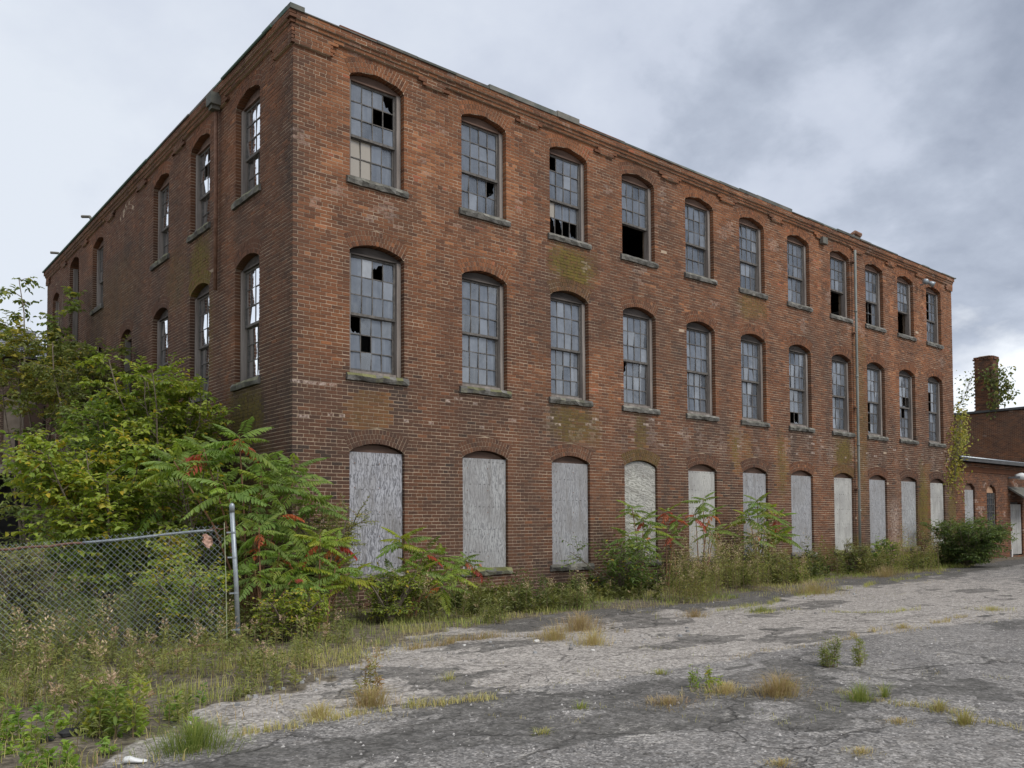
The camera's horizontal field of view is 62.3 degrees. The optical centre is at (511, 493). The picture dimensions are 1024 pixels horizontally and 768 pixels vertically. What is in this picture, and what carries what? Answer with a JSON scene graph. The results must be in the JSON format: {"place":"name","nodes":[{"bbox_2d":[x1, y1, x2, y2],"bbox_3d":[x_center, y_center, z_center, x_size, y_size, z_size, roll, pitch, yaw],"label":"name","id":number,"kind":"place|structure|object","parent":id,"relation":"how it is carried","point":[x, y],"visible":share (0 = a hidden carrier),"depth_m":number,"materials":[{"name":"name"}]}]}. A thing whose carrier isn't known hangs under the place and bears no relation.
{"place":"outdoors","nodes":[
{"label":"outdoors","id":0,"kind":"place"},
{"bbox_2d":[0,613,455,767],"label":"grass","id":1,"kind":"structure","parent":0,"point":[339,656],"depth_m":9.54,"materials":[{"name":"plant"}]},
{"bbox_2d":[232,690,497,737],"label":"grass","id":2,"kind":"structure","parent":0,"point":[441,703],"depth_m":7.18,"materials":[{"name":"plant"}]},
{"bbox_2d":[0,555,1023,767],"bbox_3d":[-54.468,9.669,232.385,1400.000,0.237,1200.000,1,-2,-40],"label":"ground","id":3,"kind":"structure","parent":0,"point":[675,739],"depth_m":8.11,"materials":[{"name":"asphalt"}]},
{"bbox_2d":[1,614,27,720],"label":"weed plant","id":4,"kind":"object","parent":3,"relation":"on","point":[16,668],"visible":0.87,"depth_m":7.33,"materials":[{"name":"green plant"}]},
{"bbox_2d":[0,329,46,564],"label":"brick outbuilding","id":5,"kind":"structure","parent":3,"relation":"on","point":[12,421],"depth_m":30.40,"materials":[{"name":"brick"}]},
{"bbox_2d":[0,535,77,643],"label":"shrub","id":6,"kind":"object","parent":3,"relation":"on","point":[21,557],"visible":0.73,"depth_m":12.04,"materials":[{"name":"green plant"}]},
{"bbox_2d":[0,423,79,592],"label":"shrub","id":7,"kind":"object","parent":3,"relation":"on","point":[16,508],"visible":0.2,"depth_m":18.01,"materials":[{"name":"green plant"}]},
{"bbox_2d":[0,276,86,549],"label":"tree","id":8,"kind":"object","parent":3,"relation":"on","point":[73,307],"visible":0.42,"depth_m":25.24,"materials":[{"name":"green plant"}]},
{"bbox_2d":[0,309,90,570],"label":"shrub","id":9,"kind":"object","parent":3,"relation":"on","point":[23,393],"visible":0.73,"depth_m":23.09,"materials":[{"name":"green plant"}]},
{"bbox_2d":[28,609,72,705],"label":"weed plant","id":10,"kind":"object","parent":3,"relation":"on","point":[42,661],"visible":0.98,"depth_m":7.95,"materials":[{"name":"green plant"}]},
{"bbox_2d":[18,331,135,528],"bbox_3d":[-10.653,-0.891,20.906,2.577,6.524,2.818,-1,-2,10],"label":"tree","id":11,"kind":"object","parent":3,"relation":"on","point":[86,369],"visible":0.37,"depth_m":21.01,"materials":[{"name":"green plant"}]},
{"bbox_2d":[44,397,131,596],"bbox_3d":[-8.895,0.054,18.548,2.571,4.456,2.567,1,-2,-40],"label":"shrub","id":12,"kind":"object","parent":3,"relation":"on","point":[66,408],"visible":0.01,"depth_m":18.16,"materials":[{"name":"green plant"}]},
{"bbox_2d":[0,422,183,623],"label":"shrub","id":13,"kind":"object","parent":3,"relation":"on","point":[62,485],"visible":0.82,"depth_m":13.12,"materials":[{"name":"green plant"}]},
{"bbox_2d":[0,682,207,767],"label":"weeds","id":14,"kind":"object","parent":3,"relation":"on","point":[15,719],"visible":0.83,"depth_m":6.28,"materials":[{"name":"green plant"}]},
{"bbox_2d":[37,383,190,593],"bbox_3d":[-7.804,-0.003,16.401,2.743,4.420,3.106,-1,-2,10],"label":"shrub","id":15,"kind":"object","parent":3,"relation":"on","point":[96,429],"visible":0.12,"depth_m":15.74,"materials":[{"name":"green plant"}]},
{"bbox_2d":[79,672,153,739],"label":"weed plant","id":16,"kind":"object","parent":3,"relation":"on","point":[138,713],"visible":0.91,"depth_m":6.41,"materials":[{"name":"green plant"}]},
{"bbox_2d":[0,503,240,663],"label":"chain link fence","id":17,"kind":"object","parent":3,"relation":"on","point":[233,557],"visible":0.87,"depth_m":10.71,"materials":[{"name":"metal"}]},
{"bbox_2d":[91,675,150,718],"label":"weed plant","id":18,"kind":"object","parent":3,"relation":"on","point":[121,694],"visible":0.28,"depth_m":7.20,"materials":[{"name":"green plant"}]},
{"bbox_2d":[71,346,239,588],"bbox_3d":[-6.585,-0.258,15.982,3.088,4.882,2.904,1,-2,-40],"label":"shrub","id":19,"kind":"object","parent":3,"relation":"on","point":[154,394],"visible":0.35,"depth_m":15.65,"materials":[{"name":"green plant"}]},
{"bbox_2d":[136,525,206,635],"bbox_3d":[-4.973,1.264,12.351,0.905,1.612,1.066,1,-2,-40],"label":"shrub","id":20,"kind":"object","parent":3,"relation":"on","point":[186,545],"visible":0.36,"depth_m":12.25,"materials":[{"name":"green plant"}]},
{"bbox_2d":[105,435,249,614],"bbox_3d":[-5.540,0.526,14.493,2.548,3.203,1.873,4,-5,-66],"label":"sumac","id":21,"kind":"object","parent":3,"relation":"on","point":[190,454],"visible":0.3,"depth_m":14.12,"materials":[{"name":"green plant"}]},
{"bbox_2d":[0,566,357,672],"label":"weeds","id":22,"kind":"object","parent":3,"relation":"on","point":[132,603],"visible":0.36,"depth_m":11.61,"materials":[{"name":"green plant"}]},
{"bbox_2d":[0,599,366,766],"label":"weeds","id":23,"kind":"object","parent":3,"relation":"on","point":[66,692],"visible":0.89,"depth_m":8.98,"materials":[{"name":"green plant"}]},
{"bbox_2d":[127,557,239,641],"bbox_3d":[-4.425,1.456,11.700,1.426,1.181,1.392,-1,-2,9],"label":"shrub","id":24,"kind":"object","parent":3,"relation":"on","point":[217,581],"visible":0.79,"depth_m":11.51,"materials":[{"name":"green plant"}]},
{"bbox_2d":[126,711,255,761],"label":"grass tuft","id":25,"kind":"object","parent":3,"relation":"on","point":[194,738],"visible":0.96,"depth_m":6.05,"materials":[{"name":"plant"}]},
{"bbox_2d":[139,451,264,621],"bbox_3d":[-4.974,0.699,13.483,1.898,2.768,2.076,-1,-2,9],"label":"shrub","id":26,"kind":"object","parent":3,"relation":"on","point":[216,511],"visible":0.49,"depth_m":13.42,"materials":[{"name":"green plant"}]},
{"bbox_2d":[132,416,351,625],"bbox_3d":[-3.918,0.473,12.980,3.293,3.197,2.274,1,-2,-40],"label":"sumac","id":27,"kind":"object","parent":3,"relation":"on","point":[289,481],"visible":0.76,"depth_m":12.89,"materials":[{"name":"green plant"}]},
{"bbox_2d":[222,511,327,637],"bbox_3d":[-3.348,1.142,12.033,1.423,1.776,1.139,1,-2,-40],"label":"sumac","id":28,"kind":"object","parent":3,"relation":"on","point":[278,563],"visible":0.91,"depth_m":11.95,"materials":[{"name":"green plant"}]},
{"bbox_2d":[245,584,331,641],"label":"shrub","id":29,"kind":"object","parent":3,"relation":"on","point":[294,609],"visible":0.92,"depth_m":11.47,"materials":[{"name":"green plant"}]},
{"bbox_2d":[286,698,348,723],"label":"grass tuft","id":30,"kind":"object","parent":3,"relation":"on","point":[316,711],"visible":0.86,"depth_m":7.01,"materials":[{"name":"plant"}]},
{"bbox_2d":[265,527,380,631],"bbox_3d":[-2.771,1.273,12.588,1.389,1.550,1.777,-2,-2,36],"label":"sumac","id":31,"kind":"object","parent":3,"relation":"on","point":[333,578],"visible":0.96,"depth_m":12.54,"materials":[{"name":"green plant"}]},
{"bbox_2d":[268,492,378,611],"bbox_3d":[-3.241,1.051,14.223,1.720,2.146,1.753,-2,-2,32],"label":"shrub","id":32,"kind":"object","parent":3,"relation":"on","point":[343,525],"visible":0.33,"depth_m":14.12,"materials":[{"name":"green plant"}]},
{"bbox_2d":[353,639,384,696],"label":"weed plant","id":33,"kind":"object","parent":3,"relation":"on","point":[371,668],"visible":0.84,"depth_m":7.89,"materials":[{"name":"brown plant"}]},
{"bbox_2d":[334,680,404,709],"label":"grass tuft","id":34,"kind":"object","parent":3,"relation":"on","point":[369,699],"visible":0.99,"depth_m":7.46,"materials":[{"name":"plant"}]},
{"bbox_2d":[350,562,435,622],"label":"shrub","id":35,"kind":"object","parent":3,"relation":"on","point":[383,609],"visible":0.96,"depth_m":13.53,"materials":[{"name":"green plant"}]},
{"bbox_2d":[363,527,478,617],"bbox_3d":[-1.473,1.323,14.324,2.359,1.540,1.331,1,-2,-40],"label":"sumac","id":36,"kind":"object","parent":3,"relation":"on","point":[432,560],"visible":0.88,"depth_m":14.21,"materials":[{"name":"green plant"}]},
{"bbox_2d":[61,579,844,767],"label":"grass","id":37,"kind":"structure","parent":3,"relation":"on","point":[183,757],"depth_m":9.60,"materials":[{"name":"plant"}]},
{"bbox_2d":[439,552,493,589],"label":"sumac","id":38,"kind":"object","parent":3,"relation":"on","point":[476,572],"visible":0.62,"depth_m":15.85,"materials":[{"name":"green plant"}]},
{"bbox_2d":[42,2,955,611],"bbox_3d":[-0.017,-2.887,30.921,27.057,11.046,20.626,1,-2,-40],"label":"brick mill","id":39,"kind":"object","parent":3,"relation":"on","point":[502,332],"visible":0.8,"depth_m":18.88,"materials":[{"name":"brick"}]},
{"bbox_2d":[66,269,77,372],"bbox_3d":[-14.130,-5.674,27.461,0.338,3.524,1.390,1,-2,-40],"label":"window frame","id":40,"kind":"structure","parent":39,"relation":"in","point":[75,271],"depth_m":27.97,"materials":[{"name":"grey wood"}]},
{"bbox_2d":[89,240,103,315],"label":"window","id":41,"kind":"structure","parent":39,"relation":"in","point":[99,303],"depth_m":25.62,"materials":[{"name":"grey wood"}]},
{"bbox_2d":[149,177,169,270],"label":"window","id":42,"kind":"structure","parent":39,"relation":"in","point":[163,194],"depth_m":21.05,"materials":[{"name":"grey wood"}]},
{"bbox_2d":[151,309,167,413],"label":"window","id":43,"kind":"structure","parent":39,"relation":"in","point":[162,324],"depth_m":20.95,"materials":[{"name":"grey wood"}]},
{"bbox_2d":[186,137,210,242],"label":"window","id":44,"kind":"structure","parent":39,"relation":"in","point":[202,215],"depth_m":18.96,"materials":[{"name":"grey wood"}]},
{"bbox_2d":[187,285,209,404],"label":"window","id":45,"kind":"structure","parent":39,"relation":"in","point":[201,367],"depth_m":18.85,"materials":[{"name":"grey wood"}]},
{"bbox_2d":[230,255,260,391],"bbox_3d":[-5.089,-3.343,16.518,0.362,2.597,1.330,1,-2,-40],"label":"window","id":46,"kind":"structure","parent":39,"relation":"in","point":[249,298],"depth_m":16.81,"materials":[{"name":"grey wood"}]},
{"bbox_2d":[231,89,260,210],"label":"window","id":47,"kind":"structure","parent":39,"relation":"in","point":[250,116],"depth_m":16.87,"materials":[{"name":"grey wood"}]},
{"bbox_2d":[346,76,408,198],"bbox_3d":[-2.613,-6.840,16.177,1.330,2.218,0.368,1,-2,-40],"label":"window","id":48,"kind":"structure","parent":39,"relation":"in","point":[375,150],"depth_m":16.26,"materials":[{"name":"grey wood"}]},
{"bbox_2d":[346,248,408,385],"bbox_3d":[-2.593,-3.367,16.063,1.330,2.588,0.368,1,-2,-40],"label":"window","id":49,"kind":"structure","parent":39,"relation":"in","point":[376,304],"depth_m":16.18,"materials":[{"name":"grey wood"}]},
{"bbox_2d":[459,117,510,226],"bbox_3d":[-0.634,-6.798,17.817,1.330,2.217,0.368,1,-2,-40],"label":"window","id":50,"kind":"structure","parent":39,"relation":"in","point":[482,146],"depth_m":17.92,"materials":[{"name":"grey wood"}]},
{"bbox_2d":[459,273,511,397],"bbox_3d":[-0.614,-3.325,17.703,1.330,2.586,0.367,1,-2,-40],"label":"window","id":51,"kind":"structure","parent":39,"relation":"in","point":[482,295],"depth_m":17.83,"materials":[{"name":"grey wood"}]},
{"bbox_2d":[547,149,591,249],"bbox_3d":[1.244,-6.760,19.374,1.330,2.213,0.368,1,-2,-40],"label":"window","id":52,"kind":"structure","parent":39,"relation":"in","point":[567,180],"depth_m":19.52,"materials":[{"name":"grey wood"}]},
{"bbox_2d":[549,292,593,406],"bbox_3d":[1.265,-3.285,19.259,1.330,2.586,0.368,1,-2,-40],"label":"window","id":53,"kind":"structure","parent":39,"relation":"in","point":[568,385],"depth_m":19.40,"materials":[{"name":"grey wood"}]},
{"bbox_2d":[620,176,658,268],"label":"window","id":54,"kind":"structure","parent":39,"relation":"in","point":[636,196],"depth_m":21.03,"materials":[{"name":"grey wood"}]},
{"bbox_2d":[622,309,660,414],"bbox_3d":[3.073,-3.246,20.759,1.330,2.588,0.367,1,-2,-40],"label":"window","id":55,"kind":"structure","parent":39,"relation":"in","point":[637,326],"depth_m":20.92,"materials":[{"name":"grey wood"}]},
{"bbox_2d":[684,199,717,285],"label":"window","id":56,"kind":"structure","parent":39,"relation":"in","point":[697,218],"depth_m":22.56,"materials":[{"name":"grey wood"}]},
{"bbox_2d":[686,323,719,420],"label":"window","id":57,"kind":"structure","parent":39,"relation":"in","point":[699,354],"depth_m":22.46,"materials":[{"name":"grey wood"}]},
{"bbox_2d":[738,219,767,299],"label":"window","id":58,"kind":"structure","parent":39,"relation":"in","point":[749,233],"depth_m":24.08,"materials":[{"name":"grey wood"}]},
{"bbox_2d":[740,335,769,427],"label":"window","id":59,"kind":"structure","parent":39,"relation":"in","point":[751,348],"depth_m":23.96,"materials":[{"name":"grey wood"}]},
{"bbox_2d":[787,236,812,311],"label":"window","id":60,"kind":"structure","parent":39,"relation":"in","point":[796,251],"depth_m":25.59,"materials":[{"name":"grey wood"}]},
{"bbox_2d":[789,346,814,432],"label":"window","id":61,"kind":"structure","parent":39,"relation":"in","point":[798,361],"depth_m":25.50,"materials":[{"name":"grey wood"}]},
{"bbox_2d":[830,252,853,323],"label":"window","id":62,"kind":"structure","parent":39,"relation":"in","point":[837,263],"depth_m":27.13,"materials":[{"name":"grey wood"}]},
{"bbox_2d":[832,355,855,437],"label":"window","id":63,"kind":"structure","parent":39,"relation":"in","point":[840,395],"depth_m":27.02,"materials":[{"name":"grey wood"}]},
{"bbox_2d":[865,265,886,332],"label":"window","id":64,"kind":"structure","parent":39,"relation":"in","point":[872,285],"depth_m":28.54,"materials":[{"name":"grey wood"}]},
{"bbox_2d":[867,363,888,440],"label":"window","id":65,"kind":"structure","parent":39,"relation":"in","point":[874,383],"depth_m":28.42,"materials":[{"name":"grey wood"}]},
{"bbox_2d":[897,277,916,341],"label":"window","id":66,"kind":"structure","parent":39,"relation":"in","point":[903,288],"depth_m":29.96,"materials":[{"name":"grey wood"}]},
{"bbox_2d":[899,370,918,444],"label":"window","id":67,"kind":"structure","parent":39,"relation":"in","point":[905,380],"depth_m":29.84,"materials":[{"name":"grey wood"}]},
{"bbox_2d":[926,288,943,348],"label":"window","id":68,"kind":"structure","parent":39,"relation":"in","point":[932,322],"depth_m":31.37,"materials":[{"name":"grey wood"}]},
{"bbox_2d":[928,377,946,447],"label":"window","id":69,"kind":"structure","parent":39,"relation":"in","point":[933,386],"depth_m":31.26,"materials":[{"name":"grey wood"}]},
{"bbox_2d":[943,399,972,502],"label":"vine","id":70,"kind":"object","parent":39,"relation":"attached to","point":[957,448],"visible":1,"depth_m":31.67,"materials":[{"name":"green plant"}]},
{"bbox_2d":[171,593,855,727],"bbox_3d":[2.185,2.019,12.681,15.344,0.067,1.604,2,-3,-45],"label":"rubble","id":71,"kind":"object","parent":3,"relation":"on","point":[300,682],"visible":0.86,"depth_m":9.72,"materials":[{"name":"stone"}]},
{"bbox_2d":[510,564,549,610],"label":"weed plant","id":72,"kind":"object","parent":3,"relation":"on","point":[539,584],"visible":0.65,"depth_m":15.39,"materials":[{"name":"green plant"}]},
{"bbox_2d":[523,622,581,641],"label":"grass tuft","id":73,"kind":"object","parent":3,"relation":"on","point":[553,636],"visible":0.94,"depth_m":11.52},
{"bbox_2d":[533,607,616,633],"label":"grass tuft","id":74,"kind":"object","parent":3,"relation":"on","point":[580,624],"visible":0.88,"depth_m":12.56,"materials":[{"name":"plant"}]},
{"bbox_2d":[565,570,592,609],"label":"weed plant","id":75,"kind":"object","parent":3,"relation":"on","point":[583,594],"visible":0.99,"depth_m":15.49,"materials":[{"name":"green plant"}]},
{"bbox_2d":[566,624,618,646],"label":"grass tuft","id":76,"kind":"object","parent":3,"relation":"on","point":[591,640],"visible":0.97,"depth_m":11.05,"materials":[{"name":"plant"}]},
{"bbox_2d":[556,533,667,595],"bbox_3d":[2.260,1.564,18.215,2.474,1.446,2.328,0,-2,-10],"label":"shrub","id":77,"kind":"object","parent":3,"relation":"on","point":[636,558],"visible":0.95,"depth_m":18.12,"materials":[{"name":"green plant"}]},
{"bbox_2d":[606,500,672,588],"bbox_3d":[2.984,1.186,19.290,1.855,2.102,1.183,1,-2,-40],"label":"sumac","id":78,"kind":"object","parent":3,"relation":"on","point":[644,525],"visible":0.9,"depth_m":19.27,"materials":[{"name":"green plant"}]},
{"bbox_2d":[327,533,991,622],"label":"weeds","id":79,"kind":"object","parent":3,"relation":"on","point":[472,601],"visible":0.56,"depth_m":16.83,"materials":[{"name":"green plant"}]},
{"bbox_2d":[339,562,993,630],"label":"grass","id":80,"kind":"structure","parent":3,"relation":"on","point":[944,566],"depth_m":16.87,"materials":[{"name":"plant"}]},
{"bbox_2d":[655,504,687,588],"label":"sumac","id":81,"kind":"object","parent":3,"relation":"on","point":[673,523],"visible":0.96,"depth_m":19.91,"materials":[{"name":"green plant"}]},
{"bbox_2d":[633,693,709,712],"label":"grass tuft","id":82,"kind":"object","parent":3,"relation":"on","point":[666,700],"visible":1,"depth_m":7.47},
{"bbox_2d":[658,545,711,602],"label":"weed plant","id":83,"kind":"object","parent":3,"relation":"on","point":[678,584],"visible":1,"depth_m":16.93,"materials":[{"name":"green plant"}]},
{"bbox_2d":[669,523,726,595],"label":"weed plant","id":84,"kind":"object","parent":3,"relation":"on","point":[716,568],"visible":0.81,"depth_m":18.42,"materials":[{"name":"green plant"}]},
{"bbox_2d":[686,664,725,692],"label":"weed plant","id":85,"kind":"object","parent":3,"relation":"on","point":[694,678],"visible":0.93,"depth_m":8.22,"materials":[{"name":"green plant"}]},
{"bbox_2d":[675,491,737,584],"bbox_3d":[4.797,1.103,20.755,1.686,2.317,1.084,1,-2,-40],"label":"sumac","id":86,"kind":"object","parent":3,"relation":"on","point":[703,508],"visible":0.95,"depth_m":20.73,"materials":[{"name":"green plant"}]},
{"bbox_2d":[687,679,759,698],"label":"grass tuft","id":87,"kind":"object","parent":3,"relation":"on","point":[726,688],"visible":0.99,"depth_m":7.96,"materials":[{"name":"plant"}]},
{"bbox_2d":[711,515,778,591],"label":"weed plant","id":88,"kind":"object","parent":3,"relation":"on","point":[737,575],"visible":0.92,"depth_m":19.59,"materials":[{"name":"green plant"}]},
{"bbox_2d":[723,492,802,562],"bbox_3d":[6.717,1.145,22.440,2.509,2.352,1.313,1,-2,-40],"label":"sumac","id":89,"kind":"object","parent":3,"relation":"on","point":[773,532],"visible":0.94,"depth_m":22.26,"materials":[{"name":"green plant"}]},
{"bbox_2d":[742,666,819,701],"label":"grass tuft","id":90,"kind":"object","parent":3,"relation":"on","point":[777,690],"visible":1,"depth_m":7.78,"materials":[{"name":"plant"}]},
{"bbox_2d":[773,549,811,582],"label":"weed plant","id":91,"kind":"object","parent":3,"relation":"on","point":[800,568],"visible":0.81,"depth_m":21.51,"materials":[{"name":"green plant"}]},
{"bbox_2d":[654,570,960,618],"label":"grass","id":92,"kind":"structure","parent":3,"relation":"on","point":[770,602],"depth_m":17.22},
{"bbox_2d":[774,579,861,596],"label":"grass tuft","id":93,"kind":"object","parent":3,"relation":"on","point":[809,588],"visible":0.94,"depth_m":18.56,"materials":[{"name":"plant"}]},
{"bbox_2d":[816,633,842,667],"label":"weed plant","id":94,"kind":"object","parent":3,"relation":"on","point":[832,658],"visible":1,"depth_m":9.27,"materials":[{"name":"green plant"}]},
{"bbox_2d":[831,538,876,571],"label":"shrub","id":95,"kind":"object","parent":3,"relation":"on","point":[852,552],"visible":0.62,"depth_m":25.46,"materials":[{"name":"green plant"}]},
{"bbox_2d":[839,678,888,702],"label":"grass tuft","id":96,"kind":"object","parent":3,"relation":"on","point":[859,697],"visible":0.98,"depth_m":7.53,"materials":[{"name":"plant"}]},
{"bbox_2d":[870,536,901,566],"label":"shrub","id":97,"kind":"object","parent":3,"relation":"on","point":[892,548],"visible":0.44,"depth_m":26.85,"materials":[{"name":"green plant"}]},
{"bbox_2d":[875,535,910,574],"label":"weed plant","id":98,"kind":"object","parent":3,"relation":"on","point":[899,560],"visible":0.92,"depth_m":24.72,"materials":[{"name":"green plant"}]},
{"bbox_2d":[892,520,940,570],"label":"weed plant","id":99,"kind":"object","parent":3,"relation":"on","point":[917,554],"visible":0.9,"depth_m":26.43,"materials":[{"name":"green plant"}]},
{"bbox_2d":[832,688,1023,732],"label":"grass","id":100,"kind":"structure","parent":3,"relation":"on","point":[914,704],"depth_m":7.23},
{"bbox_2d":[917,511,1018,565],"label":"shrub","id":101,"kind":"object","parent":3,"relation":"on","point":[978,542],"visible":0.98,"depth_m":28.08,"materials":[{"name":"green plant"}]},
{"bbox_2d":[0,0,1023,412],"label":"sky","id":102,"kind":"structure","parent":0,"point":[899,124],"materials":[{"name":"grey"}]},
{"bbox_2d":[402,627,628,650],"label":"grass","id":103,"kind":"structure","parent":0,"point":[451,640],"depth_m":11.49,"materials":[{"name":"plant"}]},
{"bbox_2d":[291,580,1023,728],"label":"grass","id":104,"kind":"structure","parent":0,"point":[654,655],"depth_m":7.76,"materials":[{"name":"plant"}]},
{"bbox_2d":[954,355,1023,461],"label":"building","id":105,"kind":"structure","parent":0,"point":[1000,436],"depth_m":49.09,"materials":[{"name":"brick"}]},
{"bbox_2d":[978,359,1020,419],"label":"vine","id":106,"kind":"object","parent":105,"relation":"attached to","point":[994,383],"visible":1,"depth_m":48.48,"materials":[{"name":"green plant"}]},
{"bbox_2d":[955,455,1023,558],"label":"annex building","id":107,"kind":"structure","parent":0,"point":[995,487],"depth_m":34.45,"materials":[{"name":"brick"}]},
{"bbox_2d":[1010,504,1021,553],"bbox_3d":[21.278,1.504,35.781,1.215,2.100,0.090,1,-2,-40],"label":"door","id":108,"kind":"structure","parent":107,"relation":"in","point":[1015,509],"depth_m":35.84,"materials":[{"name":"white wood"}]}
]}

